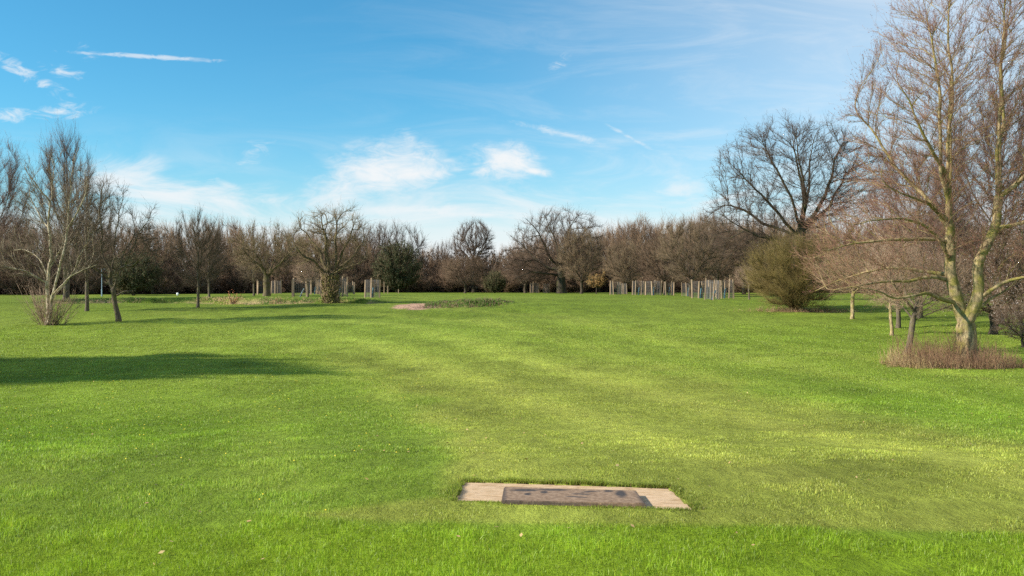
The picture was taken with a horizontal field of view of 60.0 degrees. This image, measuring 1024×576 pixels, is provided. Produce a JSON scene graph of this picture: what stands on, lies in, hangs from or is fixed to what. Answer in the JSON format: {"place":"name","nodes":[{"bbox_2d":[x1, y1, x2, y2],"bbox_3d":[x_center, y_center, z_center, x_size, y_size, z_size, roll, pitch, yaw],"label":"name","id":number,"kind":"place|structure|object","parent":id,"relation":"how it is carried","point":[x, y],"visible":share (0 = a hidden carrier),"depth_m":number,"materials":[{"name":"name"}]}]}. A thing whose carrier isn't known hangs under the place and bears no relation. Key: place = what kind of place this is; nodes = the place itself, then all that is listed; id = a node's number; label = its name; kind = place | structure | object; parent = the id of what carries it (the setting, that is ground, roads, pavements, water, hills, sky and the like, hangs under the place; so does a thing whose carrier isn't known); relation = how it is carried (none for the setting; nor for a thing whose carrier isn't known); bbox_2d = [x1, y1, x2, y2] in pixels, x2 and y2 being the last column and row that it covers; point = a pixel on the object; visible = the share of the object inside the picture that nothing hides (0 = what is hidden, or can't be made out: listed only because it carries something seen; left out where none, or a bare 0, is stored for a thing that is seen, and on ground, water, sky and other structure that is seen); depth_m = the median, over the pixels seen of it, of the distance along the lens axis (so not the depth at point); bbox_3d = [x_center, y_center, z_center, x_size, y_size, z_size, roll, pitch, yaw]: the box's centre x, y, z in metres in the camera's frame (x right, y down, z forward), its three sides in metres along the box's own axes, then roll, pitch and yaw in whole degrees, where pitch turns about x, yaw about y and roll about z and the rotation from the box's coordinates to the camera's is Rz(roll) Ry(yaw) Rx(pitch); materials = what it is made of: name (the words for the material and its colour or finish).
{"place":"outdoors","nodes":[
{"label":"outdoors","id":0,"kind":"place"},
{"bbox_2d":[0,288,1023,575],"bbox_3d":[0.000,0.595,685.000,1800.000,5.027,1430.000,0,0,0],"label":"meadow","id":1,"kind":"structure","parent":0,"point":[528,308],"depth_m":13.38,"materials":[{"name":"green plant"}]},
{"bbox_2d":[0,128,40,265],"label":"bare tree","id":2,"kind":"object","parent":1,"relation":"on","point":[13,169],"visible":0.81,"depth_m":84.49,"materials":[{"name":"brown plant"}]},
{"bbox_2d":[0,141,113,325],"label":"multi stemmed tree","id":3,"kind":"object","parent":1,"relation":"on","point":[48,310],"visible":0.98,"depth_m":60.38,"materials":[{"name":"brown plant"}]},
{"bbox_2d":[26,110,102,299],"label":"upright tree","id":4,"kind":"object","parent":1,"relation":"on","point":[67,150],"visible":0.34,"depth_m":87.57,"materials":[{"name":"brown plant"}]},
{"bbox_2d":[50,162,126,310],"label":"bare tree","id":5,"kind":"object","parent":1,"relation":"on","point":[86,275],"visible":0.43,"depth_m":73.63,"materials":[{"name":"brown plant"}]},
{"bbox_2d":[71,167,169,321],"bbox_3d":[-27.706,-3.021,63.000,7.143,11.883,5.560,0,0,0],"label":"leaning tree","id":6,"kind":"object","parent":1,"relation":"on","point":[114,295],"visible":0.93,"depth_m":62.89,"materials":[{"name":"brown plant"}]},
{"bbox_2d":[103,252,167,295],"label":"evergreen bush","id":7,"kind":"object","parent":1,"relation":"on","point":[144,280],"visible":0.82,"depth_m":121.00,"materials":[{"name":"green plant"}]},
{"bbox_2d":[164,200,228,307],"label":"tree","id":8,"kind":"object","parent":1,"relation":"on","point":[201,247],"visible":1,"depth_m":76.83,"materials":[{"name":"brown plant"}]},
{"bbox_2d":[187,223,232,296],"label":"tree","id":9,"kind":"object","parent":1,"relation":"on","point":[207,250],"visible":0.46,"depth_m":103.90,"materials":[{"name":"brown plant"}]},
{"bbox_2d":[32,296,388,304],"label":"bank grass","id":10,"kind":"structure","parent":1,"relation":"on","point":[206,299],"depth_m":85.57,"materials":[{"name":"plant"}]},
{"bbox_2d":[7,352,422,509],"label":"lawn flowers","id":11,"kind":"object","parent":1,"relation":"on","point":[218,410],"visible":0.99,"depth_m":16.05,"materials":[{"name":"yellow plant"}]},
{"bbox_2d":[225,290,244,303],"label":"sapling","id":12,"kind":"object","parent":1,"relation":"on","point":[233,300],"visible":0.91,"depth_m":84.38,"materials":[{"name":"brown plant"}]},
{"bbox_2d":[233,233,270,295],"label":"bare tree","id":13,"kind":"object","parent":1,"relation":"on","point":[253,277],"visible":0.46,"depth_m":117.83,"materials":[{"name":"brown plant"}]},
{"bbox_2d":[257,281,261,294],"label":"tree guard","id":14,"kind":"object","parent":1,"relation":"on","point":[260,287],"visible":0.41,"depth_m":129.54,"materials":[{"name":"brown wood"}]},
{"bbox_2d":[225,218,305,295],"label":"gnarled tree","id":15,"kind":"object","parent":1,"relation":"on","point":[266,285],"visible":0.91,"depth_m":113.73,"materials":[{"name":"brown plant"}]},
{"bbox_2d":[271,279,281,293],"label":"tree guard","id":16,"kind":"object","parent":1,"relation":"on","point":[280,286],"visible":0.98,"depth_m":136.60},
{"bbox_2d":[292,278,307,296],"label":"tree guard","id":17,"kind":"object","parent":1,"relation":"on","point":[293,287],"visible":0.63,"depth_m":108.94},
{"bbox_2d":[291,260,322,296],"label":"birch tree","id":18,"kind":"object","parent":1,"relation":"on","point":[309,274],"visible":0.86,"depth_m":104.84,"materials":[{"name":"brown plant"}]},
{"bbox_2d":[309,280,321,293],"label":"tree guard","id":19,"kind":"object","parent":1,"relation":"on","point":[311,289],"visible":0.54,"depth_m":129.59,"materials":[{"name":"brown wood"}]},
{"bbox_2d":[285,200,375,303],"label":"gnarled tree","id":20,"kind":"object","parent":1,"relation":"on","point":[330,289],"visible":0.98,"depth_m":83.55,"materials":[{"name":"brown plant"}]},
{"bbox_2d":[335,276,347,296],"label":"tree guard","id":21,"kind":"object","parent":1,"relation":"on","point":[344,286],"visible":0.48,"depth_m":105.75,"materials":[{"name":"brown wood"}]},
{"bbox_2d":[345,281,354,293],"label":"tree guard","id":22,"kind":"object","parent":1,"relation":"on","point":[353,287],"visible":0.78,"depth_m":135.06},
{"bbox_2d":[344,220,392,291],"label":"oak tree","id":23,"kind":"object","parent":1,"relation":"on","point":[371,231],"visible":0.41,"depth_m":170.97,"materials":[{"name":"brown plant"}]},
{"bbox_2d":[364,278,380,297],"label":"tree guard","id":24,"kind":"object","parent":1,"relation":"on","point":[366,289],"visible":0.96,"depth_m":100.53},
{"bbox_2d":[364,217,430,263],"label":"oak tree","id":25,"kind":"object","parent":1,"relation":"on","point":[396,237],"visible":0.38,"depth_m":175.31,"materials":[{"name":"brown plant"}]},
{"bbox_2d":[370,238,427,292],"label":"evergreen bush","id":26,"kind":"object","parent":1,"relation":"on","point":[399,273],"visible":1,"depth_m":156.53,"materials":[{"name":"green plant"}]},
{"bbox_2d":[427,237,463,291],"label":"bare tree","id":27,"kind":"object","parent":1,"relation":"on","point":[443,252],"visible":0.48,"depth_m":175.51,"materials":[{"name":"brown plant"}]},
{"bbox_2d":[437,251,492,292],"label":"bare tree","id":28,"kind":"object","parent":1,"relation":"on","point":[467,267],"visible":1,"depth_m":151.48,"materials":[{"name":"brown plant"}]},
{"bbox_2d":[424,297,514,307],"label":"ditch weeds","id":29,"kind":"object","parent":1,"relation":"on","point":[485,301],"visible":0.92,"depth_m":82.06,"materials":[{"name":"green plant"}]},
{"bbox_2d":[452,217,495,292],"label":"round crowned tree","id":30,"kind":"object","parent":1,"relation":"on","point":[485,233],"visible":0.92,"depth_m":171.25,"materials":[{"name":"brown plant"}]},
{"bbox_2d":[481,269,506,292],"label":"evergreen bush","id":31,"kind":"object","parent":1,"relation":"on","point":[498,283],"visible":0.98,"depth_m":161.20,"materials":[{"name":"green plant"}]},
{"bbox_2d":[0,336,1017,564],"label":"fallen leaves","id":32,"kind":"object","parent":1,"relation":"on","point":[521,534],"visible":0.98,"depth_m":9.54,"materials":[{"name":"brown plant"}]},
{"bbox_2d":[0,203,1023,293],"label":"woodland","id":33,"kind":"object","parent":1,"relation":"on","point":[610,235],"visible":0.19,"depth_m":164.00,"materials":[{"name":"brown plant"}]},
{"bbox_2d":[0,250,1023,294],"bbox_3d":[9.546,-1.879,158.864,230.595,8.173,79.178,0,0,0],"label":"undergrowth","id":34,"kind":"object","parent":1,"relation":"on","point":[237,283],"visible":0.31,"depth_m":156.19,"materials":[{"name":"brown plant"}]},
{"bbox_2d":[495,246,549,292],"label":"bare tree","id":35,"kind":"object","parent":1,"relation":"on","point":[521,280],"visible":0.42,"depth_m":159.08,"materials":[{"name":"brown plant"}]},
{"bbox_2d":[530,282,538,292],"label":"tree guard","id":36,"kind":"object","parent":1,"relation":"on","point":[533,287],"visible":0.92,"depth_m":157.67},
{"bbox_2d":[543,283,549,292],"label":"tree guard","id":37,"kind":"object","parent":1,"relation":"on","point":[546,288],"visible":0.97,"depth_m":159.89,"materials":[{"name":"brown wood"}]},
{"bbox_2d":[500,203,607,292],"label":"oak tree","id":38,"kind":"object","parent":1,"relation":"on","point":[561,286],"visible":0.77,"depth_m":151.19,"materials":[{"name":"brown plant"}]},
{"bbox_2d":[436,475,709,512],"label":"rim grass","id":39,"kind":"structure","parent":1,"relation":"on","point":[575,481],"depth_m":7.18,"materials":[{"name":"green plant"}]},
{"bbox_2d":[456,482,690,508],"bbox_3d":[0.460,1.680,6.908,1.868,0.120,0.758,0,0,8],"label":"concrete pad","id":40,"kind":"object","parent":1,"relation":"on","point":[657,497],"visible":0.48,"depth_m":7.03,"materials":[{"name":"beige concrete"}]},
{"bbox_2d":[501,487,645,507],"bbox_3d":[0.456,1.595,6.747,1.080,0.046,0.456,0,0,5],"label":"tee mat","id":41,"kind":"object","parent":40,"relation":"on","point":[556,496],"visible":0.96,"depth_m":6.66,"materials":[{"name":"rubber"}]},
{"bbox_2d":[554,222,605,293],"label":"bare tree","id":42,"kind":"object","parent":1,"relation":"on","point":[582,263],"visible":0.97,"depth_m":145.17,"materials":[{"name":"brown plant"}]},
{"bbox_2d":[583,271,607,293],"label":"orange bush","id":43,"kind":"object","parent":1,"relation":"on","point":[597,282],"visible":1,"depth_m":139.77,"materials":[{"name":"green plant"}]},
{"bbox_2d":[610,281,620,294],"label":"tree guard","id":44,"kind":"object","parent":1,"relation":"on","point":[614,290],"visible":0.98,"depth_m":131.56,"materials":[{"name":"brown wood"}]},
{"bbox_2d":[619,283,626,293],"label":"tree guard","id":45,"kind":"object","parent":1,"relation":"on","point":[624,288],"visible":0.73,"depth_m":137.72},
{"bbox_2d":[602,237,646,284],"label":"bare tree","id":46,"kind":"object","parent":1,"relation":"on","point":[630,275],"visible":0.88,"depth_m":139.30,"materials":[{"name":"brown plant"}]},
{"bbox_2d":[613,219,655,273],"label":"oak tree","id":47,"kind":"object","parent":1,"relation":"on","point":[629,231],"visible":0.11,"depth_m":178.79,"materials":[{"name":"brown plant"}]},
{"bbox_2d":[632,281,644,294],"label":"tree guard","id":48,"kind":"object","parent":1,"relation":"on","point":[636,283],"visible":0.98,"depth_m":129.58,"materials":[{"name":"brown wood"}]},
{"bbox_2d":[645,280,661,294],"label":"tree guard","id":49,"kind":"object","parent":1,"relation":"on","point":[651,289],"visible":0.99,"depth_m":127.52,"materials":[{"name":"brown wood"}]},
{"bbox_2d":[631,231,692,292],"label":"bare tree","id":50,"kind":"object","parent":1,"relation":"on","point":[664,277],"visible":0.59,"depth_m":135.33,"materials":[{"name":"brown plant"}]},
{"bbox_2d":[663,281,674,294],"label":"tree guard","id":51,"kind":"object","parent":1,"relation":"on","point":[672,286],"visible":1,"depth_m":127.46,"materials":[{"name":"brown wood"}]},
{"bbox_2d":[681,282,686,295],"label":"tree guard","id":52,"kind":"object","parent":1,"relation":"on","point":[684,289],"visible":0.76,"depth_m":119.17,"materials":[{"name":"brown wood"}]},
{"bbox_2d":[650,210,730,296],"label":"bare tree","id":53,"kind":"object","parent":1,"relation":"on","point":[690,260],"visible":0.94,"depth_m":111.35,"materials":[{"name":"brown plant"}]},
{"bbox_2d":[691,279,709,297],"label":"tree guard","id":54,"kind":"object","parent":1,"relation":"on","point":[697,285],"visible":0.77,"depth_m":102.12,"materials":[{"name":"brown wood"}]},
{"bbox_2d":[704,278,719,299],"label":"tree guard","id":55,"kind":"object","parent":1,"relation":"on","point":[710,290],"visible":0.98,"depth_m":91.23,"materials":[{"name":"brown wood"}]},
{"bbox_2d":[710,281,724,296],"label":"tree guard","id":56,"kind":"object","parent":1,"relation":"on","point":[715,286],"visible":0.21,"depth_m":109.34,"materials":[{"name":"brown wood"}]},
{"bbox_2d":[673,210,762,288],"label":"bare tree","id":57,"kind":"object","parent":1,"relation":"on","point":[733,259],"visible":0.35,"depth_m":126.76,"materials":[{"name":"brown plant"}]},
{"bbox_2d":[716,279,733,298],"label":"tree guard","id":58,"kind":"object","parent":1,"relation":"on","point":[722,291],"visible":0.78,"depth_m":98.56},
{"bbox_2d":[715,223,776,293],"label":"bare tree","id":59,"kind":"object","parent":1,"relation":"on","point":[743,286],"visible":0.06,"depth_m":139.37,"materials":[{"name":"brown plant"}]},
{"bbox_2d":[734,262,760,299],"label":"thin birch","id":60,"kind":"object","parent":1,"relation":"on","point":[736,272],"visible":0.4,"depth_m":91.17,"materials":[{"name":"brown plant"}]},
{"bbox_2d":[737,213,847,311],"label":"olive bush","id":61,"kind":"object","parent":1,"relation":"on","point":[792,286],"visible":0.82,"depth_m":72.70,"materials":[{"name":"green plant"}]},
{"bbox_2d":[696,108,895,298],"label":"oak tree","id":62,"kind":"object","parent":1,"relation":"on","point":[806,199],"visible":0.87,"depth_m":90.92,"materials":[{"name":"brown plant"}]},
{"bbox_2d":[733,305,873,312],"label":"brush litter","id":63,"kind":"object","parent":1,"relation":"on","point":[792,309],"visible":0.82,"depth_m":72.68,"materials":[{"name":"plant"}]},
{"bbox_2d":[805,239,887,318],"bbox_3d":[24.656,-0.498,63.653,6.645,6.402,6.226,0,0,-43],"label":"tree","id":64,"kind":"object","parent":1,"relation":"on","point":[852,314],"visible":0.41,"depth_m":63.48,"materials":[{"name":"brown plant"}]},
{"bbox_2d":[849,246,930,334],"bbox_3d":[22.068,0.211,51.919,4.541,6.010,4.847,0,0,-45],"label":"tree","id":65,"kind":"object","parent":1,"relation":"on","point":[890,314],"visible":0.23,"depth_m":51.66,"materials":[{"name":"brown plant"}]},
{"bbox_2d":[856,219,933,327],"bbox_3d":[25.219,-0.865,57.815,5.409,8.057,5.386,0,0,-44],"label":"tree","id":66,"kind":"object","parent":1,"relation":"on","point":[898,319],"visible":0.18,"depth_m":57.72,"materials":[{"name":"brown plant"}]},
{"bbox_2d":[782,0,1023,365],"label":"broadleaf tree","id":67,"kind":"object","parent":1,"relation":"on","point":[967,316],"visible":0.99,"depth_m":31.66,"materials":[{"name":"brown plant"}]},
{"bbox_2d":[860,233,972,353],"bbox_3d":[18.026,0.324,39.293,5.053,6.146,5.459,0,0,45],"label":"tree","id":68,"kind":"object","parent":1,"relation":"on","point":[913,319],"visible":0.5,"depth_m":39.01,"materials":[{"name":"brown plant"}]},
{"bbox_2d":[857,133,979,317],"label":"tall tree","id":69,"kind":"object","parent":1,"relation":"on","point":[902,232],"visible":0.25,"depth_m":65.78,"materials":[{"name":"brown plant"}]},
{"bbox_2d":[872,201,988,300],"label":"bare tree","id":70,"kind":"object","parent":1,"relation":"on","point":[933,236],"visible":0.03,"depth_m":86.55,"materials":[{"name":"brown plant"}]},
{"bbox_2d":[878,315,1023,369],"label":"dry undergrowth","id":71,"kind":"object","parent":1,"relation":"on","point":[941,358],"visible":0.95,"depth_m":31.28,"materials":[{"name":"plant"}]},
{"bbox_2d":[915,73,1023,321],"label":"tall tree","id":72,"kind":"object","parent":1,"relation":"on","point":[980,186],"visible":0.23,"depth_m":59.62,"materials":[{"name":"brown plant"}]},
{"bbox_2d":[915,221,1023,334],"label":"bare tree","id":73,"kind":"object","parent":1,"relation":"on","point":[988,309],"visible":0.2,"depth_m":51.82,"materials":[{"name":"brown plant"}]},
{"bbox_2d":[960,221,1023,323],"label":"bare tree","id":74,"kind":"object","parent":1,"relation":"on","point":[1007,293],"visible":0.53,"depth_m":44.91,"materials":[{"name":"brown plant"}]},
{"bbox_2d":[993,299,1023,347],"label":"bush","id":75,"kind":"object","parent":1,"relation":"on","point":[1009,319],"visible":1,"depth_m":42.39,"materials":[{"name":"brown plant"}]},
{"bbox_2d":[0,0,1023,284],"label":"sky","id":76,"kind":"structure","parent":0,"point":[437,116],"materials":[{"name":"blue"}]}
]}

